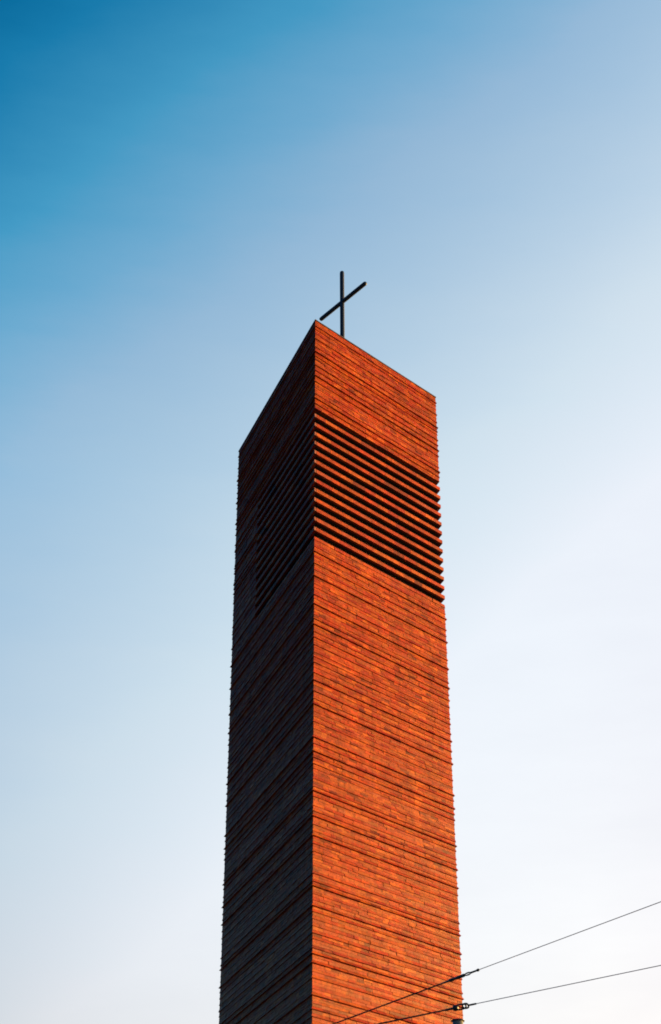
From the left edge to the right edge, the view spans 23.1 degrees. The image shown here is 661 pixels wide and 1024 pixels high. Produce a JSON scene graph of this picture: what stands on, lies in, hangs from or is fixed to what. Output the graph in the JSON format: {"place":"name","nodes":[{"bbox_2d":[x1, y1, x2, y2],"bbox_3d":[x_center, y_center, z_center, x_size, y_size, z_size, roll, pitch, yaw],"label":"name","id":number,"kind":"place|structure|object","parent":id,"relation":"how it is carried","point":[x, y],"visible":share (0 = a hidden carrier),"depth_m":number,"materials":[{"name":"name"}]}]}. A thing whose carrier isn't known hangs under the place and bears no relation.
{"place":"outdoors","nodes":[
{"label":"outdoors","id":0,"kind":"place"},
{"bbox_2d":[0,0,660,1023],"label":"sky","id":1,"kind":"structure","parent":0,"point":[187,187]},
{"bbox_2d":[218,319,463,1023],"bbox_3d":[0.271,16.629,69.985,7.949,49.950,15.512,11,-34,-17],"label":"church tower","id":2,"kind":"structure","parent":0,"point":[340,902],"depth_m":69.46,"materials":[{"name":"brick"}]},
{"bbox_2d":[319,271,366,337],"bbox_3d":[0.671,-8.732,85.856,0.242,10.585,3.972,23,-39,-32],"label":"roof cross","id":3,"kind":"object","parent":2,"relation":"on","point":[342,301],"visible":0.69,"depth_m":87.27,"materials":[{"name":"black metal"}]},
{"bbox_2d":[451,1018,464,1023],"bbox_3d":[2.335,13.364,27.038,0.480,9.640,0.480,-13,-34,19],"label":"tram mast","id":4,"kind":"object","parent":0,"point":[458,1021],"visible":1,"depth_m":29.51,"materials":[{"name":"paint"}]},
{"bbox_2d":[333,901,660,1023],"bbox_3d":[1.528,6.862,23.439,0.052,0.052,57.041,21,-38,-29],"label":"span wire","id":5,"kind":"object","parent":4,"relation":"attached to","point":[457,977],"visible":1,"depth_m":23.07,"materials":[{"name":"metal"}]},
{"bbox_2d":[377,965,660,1023],"bbox_3d":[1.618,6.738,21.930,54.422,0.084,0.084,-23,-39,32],"label":"span wire","id":6,"kind":"object","parent":4,"relation":"attached to","point":[455,1008],"visible":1,"depth_m":21.79,"materials":[{"name":"metal"}]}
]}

